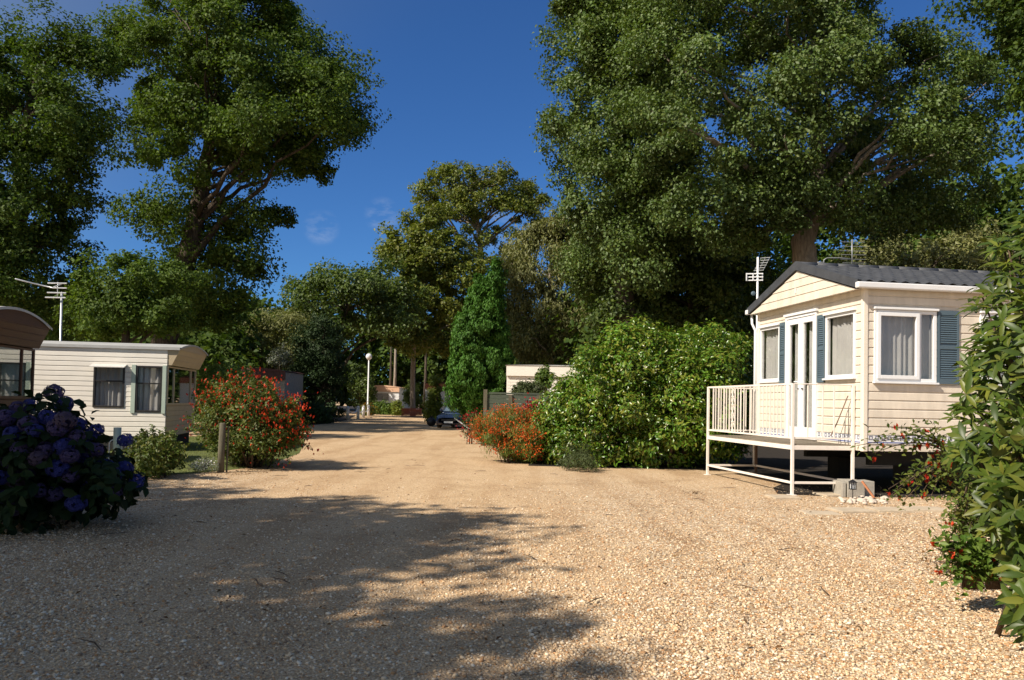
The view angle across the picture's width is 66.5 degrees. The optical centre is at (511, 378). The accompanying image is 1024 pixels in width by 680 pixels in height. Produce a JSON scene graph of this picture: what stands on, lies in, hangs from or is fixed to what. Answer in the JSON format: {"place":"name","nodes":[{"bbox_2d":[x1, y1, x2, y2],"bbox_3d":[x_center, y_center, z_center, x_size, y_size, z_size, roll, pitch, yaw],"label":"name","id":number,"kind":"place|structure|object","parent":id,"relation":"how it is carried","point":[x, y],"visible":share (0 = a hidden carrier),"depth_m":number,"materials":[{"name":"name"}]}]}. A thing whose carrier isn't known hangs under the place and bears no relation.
{"place":"outdoors","nodes":[
{"label":"outdoors","id":0,"kind":"place"},
{"bbox_2d":[105,436,305,474],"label":"lawn","id":1,"kind":"structure","parent":0,"point":[190,471],"depth_m":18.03,"materials":[{"name":"green plant"}]},
{"bbox_2d":[113,427,121,462],"bbox_3d":[-7.824,1.344,15.461,0.148,0.750,0.148,1,-2,0],"label":"green bollard","id":2,"kind":"object","parent":1,"relation":"on","point":[117,432],"visible":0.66,"depth_m":15.40,"materials":[{"name":"metal"}]},
{"bbox_2d":[108,440,134,458],"bbox_3d":[-7.618,1.494,15.957,1.260,0.490,0.021,1,-2,0],"label":"hoop edging","id":3,"kind":"object","parent":1,"relation":"on","point":[109,448],"visible":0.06,"depth_m":15.95,"materials":[{"name":"white plastic"}]},
{"bbox_2d":[187,454,218,471],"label":"white flower plant","id":4,"kind":"object","parent":1,"relation":"on","point":[204,465],"visible":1,"depth_m":14.45,"materials":[{"name":"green plant"}]},
{"bbox_2d":[175,362,323,467],"bbox_3d":[-5.342,0.737,15.917,2.681,2.169,3.340,2,-2,-28],"label":"fuchsia bush","id":5,"kind":"object","parent":1,"relation":"on","point":[260,431],"visible":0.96,"depth_m":15.15,"materials":[{"name":"green plant"}]},
{"bbox_2d":[194,357,255,411],"bbox_3d":[-9.865,0.673,27.079,2.866,2.792,2.567,1,-2,16],"label":"clipped hedge","id":6,"kind":"object","parent":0,"point":[211,371],"visible":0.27,"depth_m":26.51,"materials":[{"name":"green plant"}]},
{"bbox_2d":[205,415,355,426],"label":"verge soil","id":7,"kind":"structure","parent":0,"point":[343,418],"depth_m":53.17,"materials":[{"name":"brown soil"}]},
{"bbox_2d":[231,368,302,419],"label":"static caravan","id":8,"kind":"object","parent":7,"relation":"on","point":[294,380],"visible":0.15,"depth_m":41.07,"materials":[{"name":"painted metal"},{"name":"glass"}]},
{"bbox_2d":[238,306,315,369],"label":"willow tree","id":9,"kind":"object","parent":7,"relation":"on","point":[279,326],"visible":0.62,"depth_m":50.88,"materials":[{"name":"green plant"}]},
{"bbox_2d":[266,342,294,369],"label":"silver shrub","id":10,"kind":"object","parent":7,"relation":"on","point":[278,357],"visible":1,"depth_m":46.82,"materials":[{"name":"green plant"}]},
{"bbox_2d":[298,398,337,423],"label":"verge bush","id":11,"kind":"object","parent":7,"relation":"on","point":[319,412],"visible":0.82,"depth_m":43.23,"materials":[{"name":"green plant"}]},
{"bbox_2d":[283,311,356,421],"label":"conifer tree","id":12,"kind":"object","parent":7,"relation":"on","point":[325,363],"visible":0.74,"depth_m":47.26,"materials":[{"name":"green plant"}]},
{"bbox_2d":[346,406,348,419],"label":"chain post","id":13,"kind":"object","parent":7,"relation":"on","point":[347,412],"visible":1,"depth_m":53.46,"materials":[{"name":"white plastic"}]},
{"bbox_2d":[276,253,432,415],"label":"round tree","id":14,"kind":"object","parent":7,"relation":"on","point":[373,292],"visible":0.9,"depth_m":60.40,"materials":[{"name":"green plant"}]},
{"bbox_2d":[195,406,422,413],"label":"woodland floor","id":15,"kind":"structure","parent":0,"point":[351,409],"depth_m":115.88,"materials":[{"name":"soil"}]},
{"bbox_2d":[69,281,677,408],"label":"wood","id":16,"kind":"object","parent":15,"relation":"on","point":[378,350],"visible":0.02,"depth_m":93.52,"materials":[{"name":"green plant"}]},
{"bbox_2d":[389,347,391,385],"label":"tree trunk","id":17,"kind":"object","parent":15,"relation":"on","point":[390,380],"visible":0.38,"depth_m":84.00,"materials":[{"name":"brown wood"}]},
{"bbox_2d":[393,349,396,385],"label":"tree trunk","id":18,"kind":"object","parent":15,"relation":"on","point":[395,367],"visible":0.38,"depth_m":85.00,"materials":[{"name":"brown plant"}]},
{"bbox_2d":[422,354,426,412],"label":"tree trunk","id":19,"kind":"object","parent":15,"relation":"on","point":[425,373],"visible":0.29,"depth_m":85.93,"materials":[{"name":"brown wood"}]},
{"bbox_2d":[0,403,1023,679],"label":"gravel ground","id":20,"kind":"structure","parent":0,"point":[382,451],"depth_m":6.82,"materials":[{"name":"beige gravel"}]},
{"bbox_2d":[0,306,52,414],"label":"static caravan","id":21,"kind":"object","parent":20,"relation":"on","point":[23,333],"visible":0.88,"depth_m":15.72,"materials":[{"name":"beige metal"}]},
{"bbox_2d":[0,344,34,398],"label":"window","id":22,"kind":"structure","parent":21,"relation":"in","point":[13,360],"depth_m":15.91,"materials":[{"name":"clear glass"}]},
{"bbox_2d":[15,278,66,340],"bbox_3d":[-14.098,-0.556,23.331,1.413,4.781,0.368,2,-2,-12],"label":"tv aerial","id":23,"kind":"object","parent":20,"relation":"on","point":[61,297],"visible":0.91,"depth_m":23.42,"materials":[{"name":"metal"}]},
{"bbox_2d":[0,0,138,341],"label":"oak tree","id":24,"kind":"object","parent":20,"relation":"on","point":[62,125],"visible":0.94,"depth_m":29.15,"materials":[{"name":"green plant"}]},
{"bbox_2d":[0,384,148,535],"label":"hydrangea bush","id":25,"kind":"object","parent":20,"relation":"on","point":[57,464],"visible":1,"depth_m":7.63,"materials":[{"name":"purple plant"}]},
{"bbox_2d":[33,341,207,449],"bbox_3d":[-13.888,0.348,20.043,10.860,2.740,3.230,1,-2,-9],"label":"static caravan","id":26,"kind":"object","parent":20,"relation":"on","point":[133,389],"visible":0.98,"depth_m":19.36,"materials":[{"name":"white metal"}]},
{"bbox_2d":[92,367,124,407],"bbox_3d":[-9.956,0.200,19.328,0.720,1.070,0.166,1,-2,-9],"label":"window","id":27,"kind":"structure","parent":26,"relation":"in","point":[108,382],"depth_m":19.36,"materials":[{"name":"clear glass"}]},
{"bbox_2d":[135,366,162,411],"bbox_3d":[-9.039,0.273,19.474,0.620,1.170,0.161,1,-2,-9],"label":"window","id":28,"kind":"structure","parent":26,"relation":"in","point":[148,389],"depth_m":19.51,"materials":[{"name":"clear glass"}]},
{"bbox_2d":[166,366,195,404],"bbox_3d":[-8.862,0.217,20.954,0.064,0.980,2.950,1,-2,-9],"label":"window","id":29,"kind":"structure","parent":26,"relation":"in","point":[180,381],"depth_m":20.79,"materials":[{"name":"clear glass"}]},
{"bbox_2d":[51,247,216,342],"bbox_3d":[-12.788,-1.131,25.951,5.725,6.756,3.916,1,-2,0],"label":"oak tree","id":30,"kind":"object","parent":20,"relation":"on","point":[127,305],"visible":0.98,"depth_m":25.41,"materials":[{"name":"green plant"}]},
{"bbox_2d":[23,268,273,418],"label":"wood","id":31,"kind":"object","parent":20,"relation":"on","point":[218,347],"visible":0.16,"depth_m":45.73,"materials":[{"name":"green plant"}]},
{"bbox_2d":[112,424,189,477],"bbox_3d":[-5.987,1.245,13.421,1.190,0.955,1.784,3,-2,-44],"label":"garden bush","id":32,"kind":"object","parent":20,"relation":"on","point":[153,454],"visible":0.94,"depth_m":13.03,"materials":[{"name":"green plant"}]},
{"bbox_2d":[217,423,228,472],"bbox_3d":[-5.343,1.305,14.438,0.182,0.965,0.120,1,-2,0],"label":"wooden post","id":33,"kind":"object","parent":20,"relation":"on","point":[221,445],"visible":0.86,"depth_m":14.40,"materials":[{"name":"brown wood"}]},
{"bbox_2d":[78,0,391,344],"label":"oak tree","id":34,"kind":"object","parent":20,"relation":"on","point":[253,134],"visible":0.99,"depth_m":36.56,"materials":[{"name":"green plant"}]},
{"bbox_2d":[208,300,315,384],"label":"background tree","id":35,"kind":"object","parent":20,"relation":"on","point":[264,310],"visible":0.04,"depth_m":73.81,"materials":[{"name":"green plant"}]},
{"bbox_2d":[356,406,359,418],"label":"chain post","id":36,"kind":"object","parent":20,"relation":"on","point":[358,413],"visible":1,"depth_m":56.68,"materials":[{"name":"white plastic"}]},
{"bbox_2d":[345,363,377,411],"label":"garden bush","id":37,"kind":"object","parent":20,"relation":"on","point":[358,389],"visible":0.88,"depth_m":77.27,"materials":[{"name":"green plant"}]},
{"bbox_2d":[362,406,364,417],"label":"chain post","id":38,"kind":"object","parent":20,"relation":"on","point":[363,413],"visible":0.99,"depth_m":59.99,"materials":[{"name":"white plastic"}]},
{"bbox_2d":[366,354,371,405],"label":"street lamp","id":39,"kind":"object","parent":20,"relation":"on","point":[368,356],"visible":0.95,"depth_m":73.24,"materials":[{"name":"white metal"}]},
{"bbox_2d":[360,401,379,415],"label":"yellow flower patch","id":40,"kind":"object","parent":20,"relation":"on","point":[372,411],"visible":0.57,"depth_m":67.58,"materials":[{"name":"green plant"}]},
{"bbox_2d":[373,400,392,414],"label":"clipped hedge","id":41,"kind":"object","parent":20,"relation":"on","point":[384,407],"visible":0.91,"depth_m":73.39,"materials":[{"name":"green plant"}]},
{"bbox_2d":[371,385,409,411],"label":"static caravan","id":42,"kind":"object","parent":20,"relation":"on","point":[388,393],"visible":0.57,"depth_m":79.96,"materials":[{"name":"white"}]},
{"bbox_2d":[375,392,388,400],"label":"window","id":43,"kind":"structure","parent":42,"relation":"in","point":[381,396],"depth_m":80.06,"materials":[{"name":"grey glass"}]},
{"bbox_2d":[390,400,404,415],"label":"clipped hedge","id":44,"kind":"object","parent":20,"relation":"on","point":[397,406],"visible":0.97,"depth_m":70.54,"materials":[{"name":"green plant"}]},
{"bbox_2d":[401,408,421,416],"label":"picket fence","id":45,"kind":"object","parent":20,"relation":"on","point":[414,412],"visible":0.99,"depth_m":65.12,"materials":[{"name":"brown wood"}]},
{"bbox_2d":[401,379,425,408],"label":"conifer tree","id":46,"kind":"object","parent":20,"relation":"on","point":[406,396],"visible":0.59,"depth_m":69.56,"materials":[{"name":"green plant"}]},
{"bbox_2d":[427,415,435,425],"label":"refuse sack","id":47,"kind":"object","parent":20,"relation":"on","point":[431,421],"visible":0.99,"depth_m":42.84,"materials":[{"name":"black plastic"}]},
{"bbox_2d":[421,374,444,421],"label":"conifer tree","id":48,"kind":"object","parent":20,"relation":"on","point":[433,404],"visible":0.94,"depth_m":49.55,"materials":[{"name":"green plant"}]},
{"bbox_2d":[368,197,498,416],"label":"leafy tree","id":49,"kind":"object","parent":20,"relation":"on","point":[424,253],"visible":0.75,"depth_m":65.39,"materials":[{"name":"green plant"}]},
{"bbox_2d":[425,382,450,412],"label":"static caravan","id":50,"kind":"object","parent":20,"relation":"on","point":[427,385],"visible":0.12,"depth_m":69.95,"materials":[{"name":"white plastic"}]},
{"bbox_2d":[436,405,467,428],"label":"parked car","id":51,"kind":"object","parent":20,"relation":"on","point":[445,416],"visible":0.53,"depth_m":40.15,"materials":[{"name":"blue paint"}]},
{"bbox_2d":[456,408,480,443],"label":"red flower bush","id":52,"kind":"object","parent":20,"relation":"on","point":[467,419],"visible":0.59,"depth_m":25.82,"materials":[{"name":"green plant"}]},
{"bbox_2d":[78,465,874,649],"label":"fallen twigs","id":53,"kind":"object","parent":20,"relation":"on","point":[458,539],"visible":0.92,"depth_m":7.66,"materials":[{"name":"brown wood"}]},
{"bbox_2d":[443,255,514,427],"bbox_3d":[-1.487,-1.596,36.126,3.393,8.178,3.640,1,-2,0],"label":"cypress tree","id":54,"kind":"object","parent":20,"relation":"on","point":[481,356],"visible":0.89,"depth_m":35.16,"materials":[{"name":"green plant"}]},
{"bbox_2d":[407,157,553,275],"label":"birch tree","id":55,"kind":"object","parent":20,"relation":"on","point":[519,198],"visible":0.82,"depth_m":71.11,"materials":[{"name":"green plant"}]},
{"bbox_2d":[465,399,548,462],"bbox_3d":[-0.038,1.244,18.518,2.184,1.563,2.722,1,-2,0],"label":"orange flower clump","id":56,"kind":"object","parent":20,"relation":"on","point":[510,433],"visible":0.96,"depth_m":17.83,"materials":[{"name":"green plant"}]},
{"bbox_2d":[43,457,993,650],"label":"leaf litter","id":57,"kind":"object","parent":20,"relation":"on","point":[745,620],"visible":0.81,"depth_m":6.83,"materials":[{"name":"brown plant"}]},
{"bbox_2d":[509,378,549,408],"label":"garden bush","id":58,"kind":"object","parent":20,"relation":"on","point":[526,387],"visible":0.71,"depth_m":27.53,"materials":[{"name":"green plant"}]},
{"bbox_2d":[521,393,543,416],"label":"red flower bush","id":59,"kind":"object","parent":20,"relation":"on","point":[530,405],"visible":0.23,"depth_m":22.33,"materials":[{"name":"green plant"}]},
{"bbox_2d":[482,389,585,445],"bbox_3d":[0.751,1.282,24.953,3.353,1.800,0.100,1,-2,0],"label":"board fence","id":60,"kind":"object","parent":20,"relation":"on","point":[490,399],"visible":0.27,"depth_m":24.97,"materials":[{"name":"grey wood"}]},
{"bbox_2d":[531,364,554,391],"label":"climbing shrub","id":61,"kind":"object","parent":20,"relation":"on","point":[543,376],"visible":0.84,"depth_m":30.81,"materials":[{"name":"green plant"}]},
{"bbox_2d":[494,203,603,364],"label":"weeping tree","id":62,"kind":"object","parent":20,"relation":"on","point":[528,343],"visible":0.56,"depth_m":44.55,"materials":[{"name":"green plant"}]},
{"bbox_2d":[505,365,608,435],"bbox_3d":[2.053,1.001,35.487,4.746,3.062,3.300,1,-2,0],"label":"static caravan","id":63,"kind":"object","parent":20,"relation":"on","point":[515,374],"visible":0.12,"depth_m":33.91,"materials":[{"name":"white plastic"}]},
{"bbox_2d":[556,442,606,471],"bbox_3d":[1.425,1.627,16.249,1.061,0.652,1.208,1,-2,0],"label":"heather bush","id":64,"kind":"object","parent":20,"relation":"on","point":[582,456],"visible":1,"depth_m":16.17,"materials":[{"name":"green plant"}]},
{"bbox_2d":[529,0,717,435],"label":"maple tree","id":65,"kind":"object","parent":20,"relation":"on","point":[605,230],"visible":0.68,"depth_m":29.17,"materials":[{"name":"green plant"}]},
{"bbox_2d":[529,455,796,471],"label":"soil under laurel","id":66,"kind":"structure","parent":20,"relation":"on","point":[743,460],"depth_m":17.99,"materials":[{"name":"brown soil"}]},
{"bbox_2d":[528,312,753,468],"bbox_3d":[3.285,0.311,18.401,6.064,3.623,4.539,1,-2,0],"label":"laurel hedge","id":67,"kind":"object","parent":66,"relation":"on","point":[663,383],"visible":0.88,"depth_m":17.32,"materials":[{"name":"green plant"}]},
{"bbox_2d":[544,247,912,428],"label":"thicket","id":68,"kind":"object","parent":20,"relation":"on","point":[585,330],"visible":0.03,"depth_m":41.12,"materials":[{"name":"green plant"}]},
{"bbox_2d":[704,383,854,495],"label":"metal deck","id":69,"kind":"structure","parent":20,"relation":"on","point":[792,443],"depth_m":13.49,"materials":[{"name":"beige paint"}]},
{"bbox_2d":[764,494,800,499],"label":"paving slab","id":70,"kind":"structure","parent":20,"relation":"on","point":[785,497],"depth_m":12.02,"materials":[{"name":"beige stone"}]},
{"bbox_2d":[601,0,1023,269],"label":"maple tree","id":71,"kind":"object","parent":20,"relation":"on","point":[784,189],"visible":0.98,"depth_m":25.30,"materials":[{"name":"green plant"}]},
{"bbox_2d":[799,510,841,514],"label":"paving slab","id":72,"kind":"structure","parent":20,"relation":"on","point":[814,512],"depth_m":10.41,"materials":[{"name":"beige stone"}]},
{"bbox_2d":[659,431,1010,496],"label":"soil under home","id":73,"kind":"structure","parent":20,"relation":"on","point":[781,457],"depth_m":16.81,"materials":[{"name":"brown soil"}]},
{"bbox_2d":[557,212,783,343],"bbox_3d":[6.794,-2.239,33.133,9.916,9.623,7.189,1,-2,0],"label":"leafy tree","id":74,"kind":"object","parent":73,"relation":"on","point":[710,291],"visible":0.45,"depth_m":31.50,"materials":[{"name":"green plant"}]},
{"bbox_2d":[746,257,769,384],"bbox_3d":[5.214,-0.290,16.620,0.504,4.608,0.112,1,-2,0],"label":"tv aerial","id":75,"kind":"object","parent":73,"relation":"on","point":[753,293],"visible":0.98,"depth_m":16.66,"materials":[{"name":"white metal"}]},
{"bbox_2d":[812,492,840,496],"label":"paving slab","id":76,"kind":"structure","parent":73,"relation":"on","point":[828,494],"depth_m":12.53,"materials":[{"name":"beige stone"}]},
{"bbox_2d":[856,479,873,496],"bbox_3d":[5.710,1.780,12.675,0.190,0.250,0.350,1,-2,0],"label":"concrete block","id":77,"kind":"object","parent":73,"relation":"on","point":[869,484],"depth_m":12.50,"materials":[{"name":"grey concrete"}]},
{"bbox_2d":[745,261,1022,492],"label":"static caravan","id":78,"kind":"object","parent":73,"relation":"on","point":[884,340],"visible":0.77,"depth_m":13.02,"materials":[{"name":"white plastic"}]},
{"bbox_2d":[757,323,779,382],"bbox_3d":[5.233,-0.491,15.710,0.212,1.165,0.870,1,-2,-8],"label":"window","id":79,"kind":"structure","parent":78,"relation":"in","point":[772,331],"depth_m":15.91,"materials":[{"name":"white plastic"}]},
{"bbox_2d":[783,308,818,439],"bbox_3d":[5.411,-0.062,14.486,0.215,2.350,1.180,1,-2,-8],"label":"door","id":80,"kind":"structure","parent":78,"relation":"in","point":[800,319],"depth_m":14.45,"materials":[{"name":"white plastic"}]},
{"bbox_2d":[822,308,856,379],"bbox_3d":[5.603,-0.560,13.229,0.212,1.165,0.930,1,-2,-8],"label":"window","id":81,"kind":"structure","parent":78,"relation":"in","point":[844,330],"depth_m":13.35,"materials":[{"name":"white plastic"}]},
{"bbox_2d":[818,239,865,263],"bbox_3d":[6.484,-2.451,15.355,0.961,0.579,0.023,1,-2,0],"label":"tv aerial","id":82,"kind":"object","parent":78,"relation":"attached to","point":[851,254],"visible":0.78,"depth_m":15.35,"materials":[{"name":"grey metal"}]},
{"bbox_2d":[872,306,939,384],"bbox_3d":[6.370,-0.525,12.704,1.140,1.235,0.211,1,-2,-8],"label":"window","id":83,"kind":"structure","parent":78,"relation":"in","point":[905,341],"depth_m":12.74,"materials":[{"name":"white plastic"}]},
{"bbox_2d":[978,311,1021,386],"bbox_3d":[8.264,-0.479,12.984,1.190,1.235,0.211,1,-2,-8],"label":"window","id":84,"kind":"structure","parent":78,"relation":"in","point":[991,313],"depth_m":12.86,"materials":[{"name":"white plastic"}]},
{"bbox_2d":[824,214,1023,270],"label":"leafy tree","id":85,"kind":"object","parent":73,"relation":"on","point":[959,251],"visible":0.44,"depth_m":37.46,"materials":[{"name":"green plant"}]},
{"bbox_2d":[925,0,1023,222],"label":"oak tree","id":86,"kind":"object","parent":73,"relation":"on","point":[1007,33],"visible":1,"depth_m":20.11,"materials":[{"name":"green plant"}]},
{"bbox_2d":[833,479,864,497],"bbox_3d":[5.420,1.766,12.590,0.350,0.260,0.420,1,-2,0],"label":"concrete block","id":87,"kind":"object","parent":20,"relation":"on","point":[841,487],"depth_m":12.40,"materials":[{"name":"grey concrete"}]},
{"bbox_2d":[826,507,875,512],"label":"paving slab","id":88,"kind":"structure","parent":20,"relation":"on","point":[849,509],"depth_m":10.65,"materials":[{"name":"beige stone"}]},
{"bbox_2d":[848,479,857,497],"bbox_3d":[5.273,1.718,12.082,0.110,0.320,0.110,1,-2,0],"label":"garden lantern","id":89,"kind":"object","parent":20,"relation":"on","point":[852,485],"visible":0.94,"depth_m":12.05,"materials":[{"name":"silver plastic"}]},
{"bbox_2d":[838,495,888,504],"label":"white pebbles","id":90,"kind":"object","parent":20,"relation":"on","point":[863,500],"visible":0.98,"depth_m":11.78,"materials":[{"name":"white stone"}]},
{"bbox_2d":[705,142,1023,273],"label":"wood","id":91,"kind":"object","parent":20,"relation":"on","point":[1010,197],"visible":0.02,"depth_m":48.23,"materials":[{"name":"green plant"}]},
{"bbox_2d":[861,481,874,497],"bbox_3d":[5.601,1.745,12.281,0.201,0.264,0.050,0,-2,34],"label":"terracotta strip","id":92,"kind":"object","parent":20,"relation":"on","point":[867,488],"visible":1,"depth_m":12.26,"materials":[{"name":"orange ceramic"}]},
{"bbox_2d":[865,506,913,512],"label":"paving slab","id":93,"kind":"structure","parent":20,"relation":"on","point":[887,509],"depth_m":10.74,"materials":[{"name":"beige stone"}]},
{"bbox_2d":[899,506,950,511],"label":"paving slab","id":94,"kind":"structure","parent":20,"relation":"on","point":[925,509],"depth_m":10.92,"materials":[{"name":"beige stone"}]},
{"bbox_2d":[850,419,1000,576],"bbox_3d":[3.591,0.950,6.416,1.219,1.225,0.978,2,-2,-18],"label":"fuchsia bush","id":95,"kind":"object","parent":20,"relation":"on","point":[966,523],"visible":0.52,"depth_m":6.46,"materials":[{"name":"green plant"}]},
{"bbox_2d":[926,524,1003,599],"bbox_3d":[3.215,1.290,5.478,0.682,0.523,0.431,1,-2,0],"label":"ground plant","id":96,"kind":"object","parent":20,"relation":"on","point":[974,563],"visible":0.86,"depth_m":5.42,"materials":[{"name":"green plant"}]},
{"bbox_2d":[937,208,1023,642],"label":"rhododendron bush","id":97,"kind":"object","parent":20,"relation":"on","point":[994,469],"visible":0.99,"depth_m":4.42,"materials":[{"name":"green plant"}]},
{"bbox_2d":[0,0,1023,401],"label":"sky","id":98,"kind":"structure","parent":0,"point":[459,75],"materials":[{"name":"blue"}]}
]}

